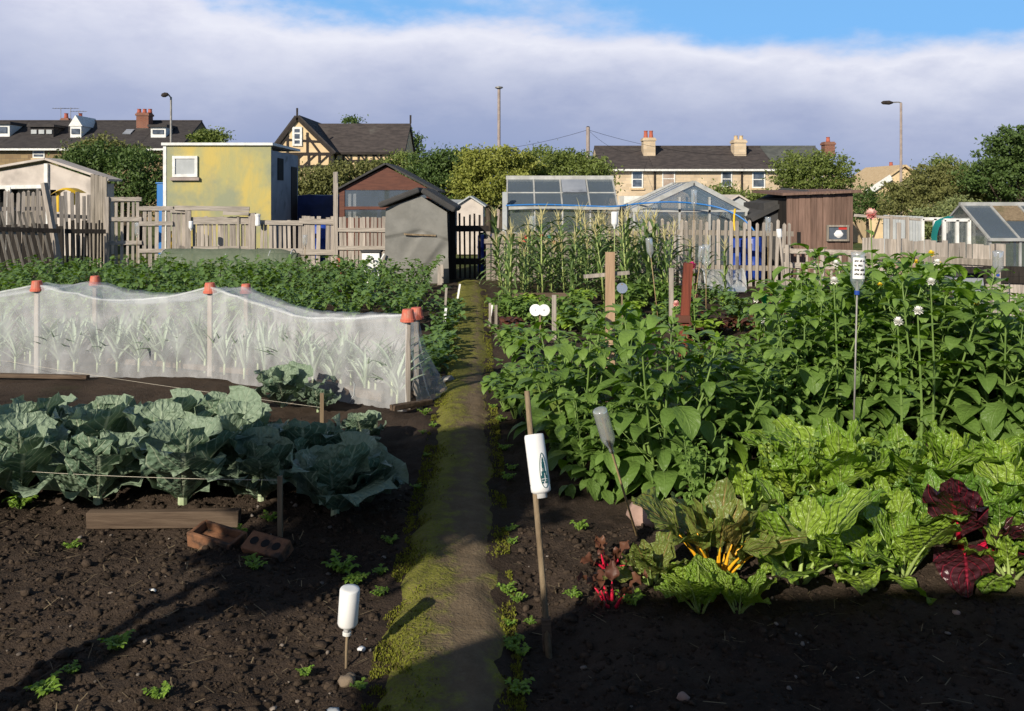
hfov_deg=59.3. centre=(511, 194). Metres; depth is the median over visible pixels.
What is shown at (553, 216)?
wood
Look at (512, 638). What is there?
weed
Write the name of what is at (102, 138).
bush
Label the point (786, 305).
dahlia plant
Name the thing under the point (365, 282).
potato plant
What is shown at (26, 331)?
leek plant
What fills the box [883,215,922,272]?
sheet panel
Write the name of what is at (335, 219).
slim post
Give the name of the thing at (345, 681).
stone
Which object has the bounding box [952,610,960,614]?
stone
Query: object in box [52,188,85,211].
plastic hood
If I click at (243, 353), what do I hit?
leek plant
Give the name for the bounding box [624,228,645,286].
sweetcorn plant
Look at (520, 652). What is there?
weed
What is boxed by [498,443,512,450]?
weed
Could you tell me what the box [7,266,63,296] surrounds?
potato plant
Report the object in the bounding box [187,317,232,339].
leek plant
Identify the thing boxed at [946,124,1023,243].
boundary tree
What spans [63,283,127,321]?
potato plant
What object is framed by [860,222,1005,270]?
board fence
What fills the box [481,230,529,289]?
sweetcorn plant
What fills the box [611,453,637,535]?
garden cane
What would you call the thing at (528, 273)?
sweetcorn plant
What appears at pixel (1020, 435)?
chard plant
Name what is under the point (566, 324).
lime lettuce
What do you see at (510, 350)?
dahlia plant
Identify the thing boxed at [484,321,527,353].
bean plant
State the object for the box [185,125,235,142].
tree
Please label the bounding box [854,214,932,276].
rail fence
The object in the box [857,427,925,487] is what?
plant
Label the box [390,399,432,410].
plank
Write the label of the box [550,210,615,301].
sweetcorn plant
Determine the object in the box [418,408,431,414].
weed
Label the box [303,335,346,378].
leek plant
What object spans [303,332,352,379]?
leek plant
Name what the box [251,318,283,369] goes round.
leek plant
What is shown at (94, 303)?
net post
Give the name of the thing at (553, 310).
stake
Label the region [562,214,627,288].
sweetcorn plant
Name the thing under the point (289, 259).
potato plant
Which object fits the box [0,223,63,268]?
board fence
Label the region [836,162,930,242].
gabled house
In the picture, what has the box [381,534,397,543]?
weed
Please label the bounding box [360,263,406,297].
potato plant
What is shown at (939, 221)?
cold frame
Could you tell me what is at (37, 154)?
window
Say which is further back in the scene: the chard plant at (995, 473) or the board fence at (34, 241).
the board fence at (34, 241)
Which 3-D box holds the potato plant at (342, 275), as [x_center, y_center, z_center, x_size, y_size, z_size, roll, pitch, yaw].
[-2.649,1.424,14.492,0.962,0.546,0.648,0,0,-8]
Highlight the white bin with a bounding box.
[361,250,382,278]
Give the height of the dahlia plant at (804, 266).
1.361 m
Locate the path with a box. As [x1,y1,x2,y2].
[377,279,514,710]
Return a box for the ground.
[0,201,1023,710]
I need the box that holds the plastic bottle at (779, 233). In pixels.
[776,229,781,237]
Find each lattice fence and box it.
[104,197,141,268]
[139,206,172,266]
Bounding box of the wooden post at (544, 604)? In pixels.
[524,391,551,658]
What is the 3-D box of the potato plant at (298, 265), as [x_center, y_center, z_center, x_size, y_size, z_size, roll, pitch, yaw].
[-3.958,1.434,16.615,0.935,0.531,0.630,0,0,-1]
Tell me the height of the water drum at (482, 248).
0.853 m
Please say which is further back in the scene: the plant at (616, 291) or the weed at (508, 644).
the plant at (616, 291)
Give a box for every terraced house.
[0,120,29,143]
[0,120,71,164]
[52,108,160,216]
[135,109,206,219]
[591,131,655,237]
[618,136,746,243]
[729,146,776,196]
[760,137,835,194]
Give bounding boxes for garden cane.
[345,637,348,668]
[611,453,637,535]
[651,258,658,323]
[692,262,699,312]
[778,238,785,290]
[853,279,857,419]
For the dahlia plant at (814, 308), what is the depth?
6.63 m
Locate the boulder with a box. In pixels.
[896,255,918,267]
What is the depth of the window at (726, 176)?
59.98 m
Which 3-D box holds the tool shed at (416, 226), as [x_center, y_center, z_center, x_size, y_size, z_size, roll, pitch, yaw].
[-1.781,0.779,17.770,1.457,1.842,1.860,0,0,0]
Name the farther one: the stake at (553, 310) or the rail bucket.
the rail bucket
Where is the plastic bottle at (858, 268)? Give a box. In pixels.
[853,257,864,294]
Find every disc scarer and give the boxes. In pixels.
[530,304,549,352]
[617,283,627,323]
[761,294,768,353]
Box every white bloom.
[751,298,759,359]
[761,318,777,364]
[824,260,850,356]
[824,277,852,424]
[882,317,921,428]
[907,306,941,437]
[921,278,952,420]
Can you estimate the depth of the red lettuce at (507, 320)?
11.13 m
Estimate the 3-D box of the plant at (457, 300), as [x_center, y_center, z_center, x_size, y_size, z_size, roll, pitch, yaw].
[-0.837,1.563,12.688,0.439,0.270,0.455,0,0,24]
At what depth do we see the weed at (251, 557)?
4.01 m
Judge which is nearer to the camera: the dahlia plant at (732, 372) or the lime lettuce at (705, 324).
the dahlia plant at (732, 372)
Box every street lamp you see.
[161,92,171,142]
[881,101,902,215]
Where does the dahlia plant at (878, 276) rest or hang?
on the ground
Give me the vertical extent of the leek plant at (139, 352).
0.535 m
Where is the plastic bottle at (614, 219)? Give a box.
[611,212,617,228]
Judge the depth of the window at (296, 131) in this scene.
49.92 m
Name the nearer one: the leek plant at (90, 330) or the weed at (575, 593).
the weed at (575, 593)
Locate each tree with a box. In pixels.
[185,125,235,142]
[298,155,383,194]
[340,114,427,153]
[360,148,421,172]
[399,143,469,199]
[440,142,548,231]
[507,139,624,234]
[569,157,624,229]
[757,147,862,194]
[872,159,997,241]
[919,153,972,241]
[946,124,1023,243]
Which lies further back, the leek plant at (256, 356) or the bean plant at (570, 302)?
the bean plant at (570, 302)
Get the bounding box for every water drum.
[310,224,330,263]
[477,232,496,272]
[728,236,747,279]
[747,236,761,279]
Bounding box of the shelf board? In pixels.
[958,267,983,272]
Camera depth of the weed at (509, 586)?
3.83 m
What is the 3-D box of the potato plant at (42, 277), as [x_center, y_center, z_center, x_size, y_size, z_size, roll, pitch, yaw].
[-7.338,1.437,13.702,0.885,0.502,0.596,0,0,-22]
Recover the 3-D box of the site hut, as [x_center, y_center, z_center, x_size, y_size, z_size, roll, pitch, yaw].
[-7.585,0.252,24.830,2.865,3.196,3.440,0,0,0]
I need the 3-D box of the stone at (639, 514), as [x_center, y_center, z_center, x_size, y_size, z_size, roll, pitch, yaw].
[0.709,1.668,4.694,0.236,0.157,0.226,0,0,0]
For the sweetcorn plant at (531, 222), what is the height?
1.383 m
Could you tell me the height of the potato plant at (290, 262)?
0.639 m
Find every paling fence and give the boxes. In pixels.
[0,188,49,254]
[0,211,60,277]
[52,191,90,265]
[64,220,105,270]
[257,220,302,252]
[338,216,385,268]
[484,229,640,281]
[783,244,861,291]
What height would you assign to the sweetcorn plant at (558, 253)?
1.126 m
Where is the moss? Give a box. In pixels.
[361,291,526,710]
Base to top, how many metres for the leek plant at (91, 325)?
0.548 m
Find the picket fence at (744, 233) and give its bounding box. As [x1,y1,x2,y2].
[638,218,793,286]
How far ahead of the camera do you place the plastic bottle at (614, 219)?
12.96 m
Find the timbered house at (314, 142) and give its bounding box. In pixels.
[274,108,414,190]
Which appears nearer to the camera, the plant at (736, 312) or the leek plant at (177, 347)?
the leek plant at (177, 347)
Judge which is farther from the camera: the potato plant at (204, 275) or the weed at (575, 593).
the potato plant at (204, 275)
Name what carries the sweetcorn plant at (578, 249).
on the ground
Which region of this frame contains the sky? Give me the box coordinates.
[0,0,1023,174]
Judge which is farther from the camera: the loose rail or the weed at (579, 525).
the loose rail
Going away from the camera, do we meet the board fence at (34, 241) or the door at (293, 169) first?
the board fence at (34, 241)
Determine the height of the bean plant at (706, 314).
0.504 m
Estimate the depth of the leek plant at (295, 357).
7.88 m
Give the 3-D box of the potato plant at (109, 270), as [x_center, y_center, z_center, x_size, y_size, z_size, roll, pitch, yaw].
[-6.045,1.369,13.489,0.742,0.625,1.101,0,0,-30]
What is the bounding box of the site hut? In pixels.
[161,143,299,248]
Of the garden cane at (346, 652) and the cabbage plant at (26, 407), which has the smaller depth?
the garden cane at (346, 652)
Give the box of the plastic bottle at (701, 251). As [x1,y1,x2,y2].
[698,246,704,261]
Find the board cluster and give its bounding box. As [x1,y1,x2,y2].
[91,174,106,265]
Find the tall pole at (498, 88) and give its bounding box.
[495,86,502,227]
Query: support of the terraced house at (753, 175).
on the ground
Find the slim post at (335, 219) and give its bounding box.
[334,183,337,266]
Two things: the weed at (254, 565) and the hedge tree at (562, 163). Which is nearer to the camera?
the weed at (254, 565)
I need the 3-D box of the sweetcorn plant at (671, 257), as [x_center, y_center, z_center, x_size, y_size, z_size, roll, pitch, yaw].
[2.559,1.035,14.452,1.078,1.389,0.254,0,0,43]
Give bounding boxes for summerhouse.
[332,163,445,255]
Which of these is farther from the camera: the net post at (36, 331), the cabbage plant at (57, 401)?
the net post at (36, 331)
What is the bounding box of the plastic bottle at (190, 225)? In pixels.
[189,221,192,230]
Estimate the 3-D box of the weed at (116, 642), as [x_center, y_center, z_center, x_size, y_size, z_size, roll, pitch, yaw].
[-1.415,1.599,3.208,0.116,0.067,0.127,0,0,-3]
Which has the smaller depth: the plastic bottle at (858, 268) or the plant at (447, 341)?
the plastic bottle at (858, 268)
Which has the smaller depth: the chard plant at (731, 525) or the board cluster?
the chard plant at (731, 525)
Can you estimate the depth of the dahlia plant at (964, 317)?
6.11 m
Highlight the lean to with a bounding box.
[729,188,808,276]
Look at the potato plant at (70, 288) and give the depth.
11.74 m
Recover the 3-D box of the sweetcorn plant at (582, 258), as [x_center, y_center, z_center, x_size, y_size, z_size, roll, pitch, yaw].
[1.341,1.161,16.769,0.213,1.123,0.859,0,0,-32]
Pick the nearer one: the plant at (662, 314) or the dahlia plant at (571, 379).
the dahlia plant at (571, 379)
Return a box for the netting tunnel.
[146,248,302,277]
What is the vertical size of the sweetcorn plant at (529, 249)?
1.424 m
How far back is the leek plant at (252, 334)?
8.97 m
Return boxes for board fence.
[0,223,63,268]
[170,206,190,248]
[191,213,255,248]
[299,172,337,268]
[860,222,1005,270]
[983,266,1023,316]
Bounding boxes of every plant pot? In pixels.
[30,280,43,291]
[88,276,101,285]
[203,282,216,293]
[240,284,251,293]
[400,309,415,322]
[411,307,423,319]
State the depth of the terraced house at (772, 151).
63.38 m
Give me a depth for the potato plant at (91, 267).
15.45 m
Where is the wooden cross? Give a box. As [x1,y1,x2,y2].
[583,252,629,401]
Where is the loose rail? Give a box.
[174,205,249,215]
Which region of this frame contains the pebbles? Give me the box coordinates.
[0,493,1023,710]
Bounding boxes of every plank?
[0,373,89,378]
[86,508,241,528]
[102,357,161,366]
[158,361,251,374]
[310,378,339,382]
[313,379,386,401]
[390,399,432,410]
[512,293,573,305]
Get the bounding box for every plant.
[0,257,58,282]
[0,263,15,276]
[0,269,28,285]
[0,272,33,300]
[0,279,27,316]
[0,294,30,326]
[0,307,18,359]
[0,315,32,365]
[0,319,19,344]
[0,324,45,369]
[0,392,77,417]
[0,401,57,425]
[0,411,70,497]
[3,261,35,278]
[4,279,52,314]
[5,272,61,305]
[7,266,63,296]
[10,315,48,363]
[12,426,146,504]
[13,313,40,360]
[14,285,78,319]
[16,321,64,371]
[22,282,87,333]
[22,313,73,359]
[24,254,77,281]
[30,320,80,362]
[32,261,87,295]
[33,313,82,370]
[42,260,82,283]
[42,271,88,305]
[51,394,136,421]
[51,402,143,451]
[53,314,99,341]
[54,257,101,285]
[61,276,111,312]
[62,284,112,318]
[62,315,88,371]
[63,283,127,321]
[64,256,118,286]
[65,313,87,362]
[80,266,131,305]
[80,312,113,339]
[80,313,121,364]
[81,261,132,296]
[86,272,145,311]
[86,325,108,372]
[87,259,133,277]
[93,314,139,371]
[97,415,268,505]
[99,308,139,341]
[100,305,163,365]
[107,320,170,371]
[110,261,145,281]
[110,315,123,348]
[111,264,160,297]
[113,284,174,332]
[115,284,167,318]
[116,312,140,358]
[117,400,215,458]
[118,266,175,298]
[123,251,173,281]
[123,313,185,366]
[126,388,203,420]
[131,316,194,371]
[133,259,181,291]
[138,280,206,323]
[139,317,182,346]
[150,274,198,311]
[156,266,194,295]
[160,260,204,280]
[160,320,196,371]
[161,265,224,304]
[163,312,236,372]
[164,315,216,359]
[166,315,181,359]
[167,257,220,287]
[169,323,189,362]
[171,272,233,314]
[179,291,230,330]
[180,312,200,363]
[183,315,237,364]
[187,274,247,303]
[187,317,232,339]
[188,385,271,416]
[189,269,232,283]
[191,257,228,279]
[192,426,314,501]
[198,254,241,281]
[201,276,258,322]
[201,310,252,347]
[207,328,238,374]
[209,274,259,312]
[209,401,304,453]
[214,323,259,366]
[216,258,266,293]
[217,280,287,330]
[225,254,266,278]
[226,263,280,296]
[231,329,253,379]
[236,259,297,298]
[237,256,285,286]
[239,319,255,363]
[247,323,267,369]
[248,263,329,304]
[248,361,325,406]
[250,254,293,274]
[250,331,298,365]
[251,318,276,345]
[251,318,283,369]
[252,282,297,320]
[254,323,331,363]
[260,272,314,314]
[270,418,346,468]
[272,327,332,364]
[272,431,408,515]
[273,257,312,286]
[273,258,318,283]
[273,291,330,333]
[277,282,336,322]
[277,319,292,364]
[285,268,337,297]
[291,342,334,382]
[293,256,346,287]
[294,275,344,312]
[294,388,340,411]
[295,325,314,357]
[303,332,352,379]
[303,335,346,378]
[304,267,365,305]
[312,289,371,333]
[313,258,348,281]
[319,266,376,298]
[319,280,378,320]
[320,343,351,381]
[321,255,373,283]
[325,329,358,383]
[327,425,387,457]
[327,455,404,506]
[330,255,386,276]
[331,410,386,435]
[333,326,372,384]
[337,333,398,388]
[345,272,402,313]
[345,352,380,387]
[347,270,394,305]
[348,341,400,389]
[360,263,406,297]
[362,335,424,397]
[363,288,441,333]
[364,335,432,394]
[369,348,428,403]
[370,258,413,289]
[382,284,426,311]
[383,278,451,306]
[387,273,435,304]
[389,254,444,287]
[392,268,431,289]
[411,332,459,358]
[411,346,457,375]
[421,330,460,346]
[423,324,458,339]
[428,301,465,319]
[429,311,468,333]
[438,297,466,310]
[476,226,536,293]
[478,366,523,410]
[479,236,515,293]
[481,201,513,285]
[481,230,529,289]
[484,290,512,316]
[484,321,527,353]
[488,374,541,418]
[490,299,516,317]
[490,364,519,381]
[493,218,531,295]
[493,323,535,361]
[494,358,537,373]
[497,229,550,292]
[498,290,525,316]
[500,218,555,292]
[500,323,607,439]
[500,376,546,418]
[501,232,517,290]
[501,361,538,389]
[504,244,540,292]
[506,205,577,292]
[508,214,549,286]
[509,301,532,321]
[509,373,556,390]
[512,215,544,292]
[512,238,531,289]
[513,211,561,292]
[514,299,641,470]
[520,299,549,322]
[521,227,544,278]
[523,311,551,328]
[525,329,604,402]
[530,240,570,292]
[531,238,568,292]
[533,206,574,290]
[534,294,559,317]
[534,296,572,325]
[538,239,583,292]
[542,221,563,278]
[546,202,604,288]
[547,232,566,291]
[548,215,573,283]
[548,387,638,503]
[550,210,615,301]
[553,205,594,292]
[554,233,596,287]
[555,294,577,306]
[556,303,604,332]
[559,238,604,298]
[560,228,581,291]
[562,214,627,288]
[566,286,596,306]
[568,220,634,305]
[571,228,593,285]
[575,303,679,406]
[576,560,647,608]
[577,209,623,301]
[580,535,630,568]
[581,302,747,502]
[582,208,618,273]
[582,243,619,293]
[583,213,632,282]
[584,237,605,289]
[588,315,623,336]
[594,224,654,284]
[595,207,655,289]
[596,304,632,319]
[597,284,638,304]
[598,368,662,453]
[602,525,702,603]
[603,198,657,283]
[604,234,631,282]
[607,357,660,442]
[615,229,649,282]
[615,282,644,304]
[618,204,678,275]
[619,229,645,280]
[622,277,664,302]
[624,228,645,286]
[630,233,646,286]
[631,477,807,572]
[632,217,677,269]
[635,203,661,303]
[636,281,660,305]
[639,204,659,284]
[640,221,681,304]
[644,223,688,285]
[645,232,679,283]
[646,279,681,306]
[651,216,701,290]
[651,301,673,324]
[654,555,727,613]
[657,323,762,449]
[658,289,692,306]
[662,338,726,407]
[671,295,721,324]
[672,325,797,474]
[672,435,732,517]
[681,237,701,278]
[692,553,778,613]
[694,235,726,292]
[694,281,732,303]
[697,459,814,522]
[713,289,753,311]
[716,236,732,290]
[719,305,749,331]
[722,329,776,413]
[725,350,800,418]
[733,363,818,455]
[736,420,819,475]
[739,272,855,379]
[739,342,847,428]
[739,485,874,584]
[741,282,892,436]
[743,307,788,362]
[745,276,849,392]
[745,474,806,573]
[748,417,879,483]
[753,431,822,509]
[759,435,873,501]
[771,414,923,503]
[772,243,901,376]
[778,281,848,339]
[782,482,886,569]
[789,321,882,428]
[797,247,936,403]
[800,527,935,604]
[802,313,913,447]
[814,342,915,437]
[816,253,902,312]
[829,250,967,405]
[840,504,961,577]
[842,268,1000,437]
[851,423,984,486]
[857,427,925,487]
[857,475,981,529]
[859,257,1014,438]
[865,338,958,435]
[867,252,964,331]
[887,321,956,400]
[892,468,1023,545]
[895,273,992,392]
[899,458,965,520]
[917,340,1001,430]
[921,420,1023,478]
[922,477,1023,596]
[929,283,1015,331]
[930,279,1023,443]
[935,302,1023,383]
[945,430,1023,491]
[951,521,1023,593]
[956,437,1023,501]
[958,300,1023,434]
[958,346,1023,415]
[973,449,1023,516]
[974,475,1023,533]
[977,286,1022,346]
[980,302,1023,378]
[989,301,1016,378]
[1000,509,1023,550]
[1008,294,1023,317]
[1014,433,1023,460]
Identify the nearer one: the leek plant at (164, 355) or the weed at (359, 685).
the weed at (359, 685)
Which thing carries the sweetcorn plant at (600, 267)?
on the ground
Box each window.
[31,150,44,159]
[170,156,199,179]
[278,158,283,179]
[292,127,301,145]
[630,171,644,189]
[662,171,674,186]
[721,171,733,188]
[751,171,766,189]
[826,225,848,240]
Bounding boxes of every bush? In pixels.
[48,135,162,246]
[50,130,157,171]
[683,177,771,218]
[852,181,905,238]
[908,194,986,263]
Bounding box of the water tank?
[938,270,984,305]
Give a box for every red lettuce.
[493,316,524,324]
[673,323,704,340]
[676,291,699,301]
[679,310,709,319]
[701,317,732,333]
[721,313,741,330]
[740,314,762,338]
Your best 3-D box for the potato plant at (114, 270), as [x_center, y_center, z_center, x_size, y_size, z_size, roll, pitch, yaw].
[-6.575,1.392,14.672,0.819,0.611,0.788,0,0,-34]
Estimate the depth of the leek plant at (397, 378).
7.24 m
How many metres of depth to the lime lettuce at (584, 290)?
13.53 m
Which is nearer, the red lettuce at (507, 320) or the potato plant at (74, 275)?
the red lettuce at (507, 320)
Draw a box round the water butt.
[156,182,162,253]
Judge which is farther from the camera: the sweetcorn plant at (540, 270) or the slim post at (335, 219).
the slim post at (335, 219)
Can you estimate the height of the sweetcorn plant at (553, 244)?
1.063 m
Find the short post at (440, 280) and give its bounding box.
[437,265,443,284]
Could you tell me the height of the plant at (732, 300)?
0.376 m
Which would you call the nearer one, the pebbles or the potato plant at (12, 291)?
the pebbles
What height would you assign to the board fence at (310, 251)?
2.382 m
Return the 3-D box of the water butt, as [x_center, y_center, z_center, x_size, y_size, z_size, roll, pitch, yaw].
[-9.555,0.652,24.700,0.300,1.997,0.460,0,0,0]
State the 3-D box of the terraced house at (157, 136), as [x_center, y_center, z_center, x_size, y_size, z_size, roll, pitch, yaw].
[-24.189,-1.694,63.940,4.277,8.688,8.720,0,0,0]
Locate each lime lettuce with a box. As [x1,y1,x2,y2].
[523,293,542,302]
[556,311,587,330]
[574,288,596,306]
[624,300,646,310]
[651,303,674,322]
[690,318,723,340]
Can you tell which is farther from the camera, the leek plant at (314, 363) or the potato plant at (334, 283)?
the potato plant at (334, 283)
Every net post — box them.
[34,291,39,373]
[92,286,97,355]
[207,294,212,376]
[244,294,247,338]
[405,322,410,408]
[414,320,418,395]
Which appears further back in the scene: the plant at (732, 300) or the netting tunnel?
the netting tunnel
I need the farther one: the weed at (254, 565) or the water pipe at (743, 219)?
the water pipe at (743, 219)
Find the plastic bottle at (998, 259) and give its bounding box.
[992,251,1003,276]
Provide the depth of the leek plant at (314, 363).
7.77 m
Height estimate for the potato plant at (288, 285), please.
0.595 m
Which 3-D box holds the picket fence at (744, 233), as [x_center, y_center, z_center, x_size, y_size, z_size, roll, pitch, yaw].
[3.792,1.066,16.810,2.843,1.271,0.082,0,0,8]
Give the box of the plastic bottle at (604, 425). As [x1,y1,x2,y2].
[593,406,614,452]
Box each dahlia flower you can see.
[672,301,680,354]
[690,261,701,341]
[862,208,879,332]
[928,250,935,299]
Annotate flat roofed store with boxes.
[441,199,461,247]
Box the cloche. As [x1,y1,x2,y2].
[698,268,746,289]
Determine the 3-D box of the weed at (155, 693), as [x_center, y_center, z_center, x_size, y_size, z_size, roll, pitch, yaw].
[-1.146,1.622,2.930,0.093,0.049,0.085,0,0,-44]
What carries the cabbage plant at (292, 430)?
on the ground
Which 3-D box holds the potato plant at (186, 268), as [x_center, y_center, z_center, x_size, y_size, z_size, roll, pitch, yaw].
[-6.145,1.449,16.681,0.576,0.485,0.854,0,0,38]
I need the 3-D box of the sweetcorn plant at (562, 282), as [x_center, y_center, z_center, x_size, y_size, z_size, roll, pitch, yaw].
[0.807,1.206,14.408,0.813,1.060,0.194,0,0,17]
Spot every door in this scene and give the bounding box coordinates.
[291,167,296,247]
[733,217,743,230]
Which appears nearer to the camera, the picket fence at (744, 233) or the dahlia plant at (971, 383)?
the dahlia plant at (971, 383)
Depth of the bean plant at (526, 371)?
7.10 m
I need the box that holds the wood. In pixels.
[443,194,1015,220]
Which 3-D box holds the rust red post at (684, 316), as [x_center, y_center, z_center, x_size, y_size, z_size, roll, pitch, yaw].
[1.410,1.181,7.400,0.151,1.252,0.100,0,0,0]
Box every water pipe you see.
[506,201,754,230]
[733,209,735,229]
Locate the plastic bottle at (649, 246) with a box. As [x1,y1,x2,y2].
[645,238,653,257]
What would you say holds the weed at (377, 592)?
on the ground
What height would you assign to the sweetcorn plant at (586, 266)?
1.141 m
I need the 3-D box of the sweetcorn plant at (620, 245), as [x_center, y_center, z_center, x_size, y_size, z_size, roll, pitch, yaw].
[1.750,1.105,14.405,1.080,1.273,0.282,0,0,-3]
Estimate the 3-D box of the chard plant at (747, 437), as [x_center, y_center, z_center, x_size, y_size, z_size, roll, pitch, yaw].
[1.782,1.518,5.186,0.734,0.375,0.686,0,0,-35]
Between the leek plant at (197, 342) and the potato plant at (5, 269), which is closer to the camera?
the leek plant at (197, 342)
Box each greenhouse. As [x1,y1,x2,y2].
[502,176,619,269]
[619,181,748,274]
[937,202,1023,265]
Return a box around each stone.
[326,707,339,710]
[338,674,355,687]
[357,646,365,651]
[435,386,445,391]
[442,375,453,382]
[626,502,654,527]
[677,691,689,700]
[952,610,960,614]
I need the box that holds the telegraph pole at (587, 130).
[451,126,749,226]
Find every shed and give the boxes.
[0,158,121,255]
[378,187,460,283]
[457,196,486,253]
[707,195,749,263]
[752,189,861,277]
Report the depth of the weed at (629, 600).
3.69 m
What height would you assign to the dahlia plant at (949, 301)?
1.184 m
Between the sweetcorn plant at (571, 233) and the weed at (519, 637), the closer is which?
the weed at (519, 637)
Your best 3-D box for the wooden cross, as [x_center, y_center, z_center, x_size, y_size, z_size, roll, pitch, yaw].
[0.676,1.105,6.416,0.329,1.400,0.062,0,0,0]
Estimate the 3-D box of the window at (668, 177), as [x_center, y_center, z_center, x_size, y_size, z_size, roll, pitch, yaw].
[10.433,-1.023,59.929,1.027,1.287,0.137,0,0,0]
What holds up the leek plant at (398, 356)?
on the ground
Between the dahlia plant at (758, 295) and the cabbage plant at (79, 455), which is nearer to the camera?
the cabbage plant at (79, 455)
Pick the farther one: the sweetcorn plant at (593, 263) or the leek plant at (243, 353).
the sweetcorn plant at (593, 263)
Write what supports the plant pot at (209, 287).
attached to the net post at (209, 334)
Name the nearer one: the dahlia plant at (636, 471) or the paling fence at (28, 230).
the dahlia plant at (636, 471)
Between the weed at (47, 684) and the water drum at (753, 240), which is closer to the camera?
the weed at (47, 684)
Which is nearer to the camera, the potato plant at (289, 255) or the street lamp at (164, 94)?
the potato plant at (289, 255)
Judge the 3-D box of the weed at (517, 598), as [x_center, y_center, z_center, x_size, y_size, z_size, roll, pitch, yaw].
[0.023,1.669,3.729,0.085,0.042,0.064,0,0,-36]
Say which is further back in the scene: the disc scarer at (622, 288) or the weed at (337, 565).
the disc scarer at (622, 288)
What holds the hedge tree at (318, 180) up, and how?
on the ground
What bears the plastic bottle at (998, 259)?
attached to the garden cane
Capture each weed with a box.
[2,493,37,508]
[23,670,62,698]
[59,660,80,673]
[61,538,81,547]
[97,629,135,650]
[142,680,172,698]
[233,523,247,531]
[242,553,256,560]
[244,556,267,569]
[260,510,276,521]
[296,664,314,676]
[321,549,360,573]
[342,569,369,584]
[349,677,367,690]
[370,585,389,595]
[371,563,387,574]
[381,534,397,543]
[409,483,421,488]
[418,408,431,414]
[495,414,507,421]
[496,581,516,593]
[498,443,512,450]
[502,471,515,480]
[503,618,516,625]
[503,635,515,642]
[504,638,520,650]
[504,677,534,695]
[505,463,518,470]
[505,525,514,531]
[507,536,517,544]
[507,592,527,602]
[509,642,530,655]
[510,632,525,642]
[523,615,536,624]
[562,585,583,597]
[570,519,588,530]
[614,588,645,605]
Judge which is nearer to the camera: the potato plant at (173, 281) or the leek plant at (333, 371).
the leek plant at (333, 371)
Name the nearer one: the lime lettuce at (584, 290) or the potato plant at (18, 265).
the lime lettuce at (584, 290)
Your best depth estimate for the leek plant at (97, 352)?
8.55 m
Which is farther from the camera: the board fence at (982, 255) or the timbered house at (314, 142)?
the timbered house at (314, 142)
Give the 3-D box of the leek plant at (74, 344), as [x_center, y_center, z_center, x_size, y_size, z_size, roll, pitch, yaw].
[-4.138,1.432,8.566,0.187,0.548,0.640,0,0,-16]
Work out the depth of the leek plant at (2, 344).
8.91 m
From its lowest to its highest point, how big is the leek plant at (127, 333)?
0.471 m
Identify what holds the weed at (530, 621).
on the ground
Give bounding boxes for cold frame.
[920,216,970,243]
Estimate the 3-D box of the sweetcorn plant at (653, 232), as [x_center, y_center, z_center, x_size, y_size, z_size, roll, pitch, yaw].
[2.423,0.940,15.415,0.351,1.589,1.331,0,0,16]
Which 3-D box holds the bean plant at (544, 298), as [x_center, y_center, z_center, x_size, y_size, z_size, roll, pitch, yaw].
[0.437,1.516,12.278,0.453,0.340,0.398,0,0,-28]
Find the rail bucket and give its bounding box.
[255,214,260,225]
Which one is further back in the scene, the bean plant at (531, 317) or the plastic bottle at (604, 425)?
the bean plant at (531, 317)
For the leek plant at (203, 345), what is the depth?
8.49 m
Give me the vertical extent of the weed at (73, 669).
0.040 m
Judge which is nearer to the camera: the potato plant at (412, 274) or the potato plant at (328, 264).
the potato plant at (412, 274)
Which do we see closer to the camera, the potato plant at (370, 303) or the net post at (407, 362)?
the net post at (407, 362)
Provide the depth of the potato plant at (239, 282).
12.72 m
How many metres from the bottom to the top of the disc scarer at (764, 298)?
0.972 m
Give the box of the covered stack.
[298,195,338,250]
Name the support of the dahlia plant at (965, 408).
on the ground
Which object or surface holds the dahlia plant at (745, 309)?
on the ground
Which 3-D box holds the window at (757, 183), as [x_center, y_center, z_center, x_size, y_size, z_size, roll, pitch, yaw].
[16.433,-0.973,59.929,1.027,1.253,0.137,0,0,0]
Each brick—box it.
[187,520,247,549]
[241,530,293,562]
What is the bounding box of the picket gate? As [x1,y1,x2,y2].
[449,210,488,278]
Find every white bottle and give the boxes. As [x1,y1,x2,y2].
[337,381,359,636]
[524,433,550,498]
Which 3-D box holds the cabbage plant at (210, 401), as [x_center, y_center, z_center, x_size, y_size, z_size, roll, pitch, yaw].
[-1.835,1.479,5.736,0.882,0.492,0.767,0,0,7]
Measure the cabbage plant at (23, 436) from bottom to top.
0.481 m
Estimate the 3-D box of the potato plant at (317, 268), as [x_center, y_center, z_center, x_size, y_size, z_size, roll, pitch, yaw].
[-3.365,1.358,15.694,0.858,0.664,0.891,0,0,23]
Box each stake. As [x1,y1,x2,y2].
[277,475,282,536]
[320,393,323,422]
[444,288,447,306]
[489,303,490,326]
[494,305,497,337]
[552,295,555,339]
[669,268,673,333]
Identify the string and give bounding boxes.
[2,360,314,406]
[26,471,246,479]
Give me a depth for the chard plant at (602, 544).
4.05 m
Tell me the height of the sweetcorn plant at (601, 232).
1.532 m
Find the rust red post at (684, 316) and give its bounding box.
[675,262,692,384]
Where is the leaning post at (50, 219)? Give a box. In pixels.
[40,183,63,266]
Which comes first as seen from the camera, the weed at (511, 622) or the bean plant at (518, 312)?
the weed at (511, 622)
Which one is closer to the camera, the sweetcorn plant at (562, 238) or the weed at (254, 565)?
the weed at (254, 565)

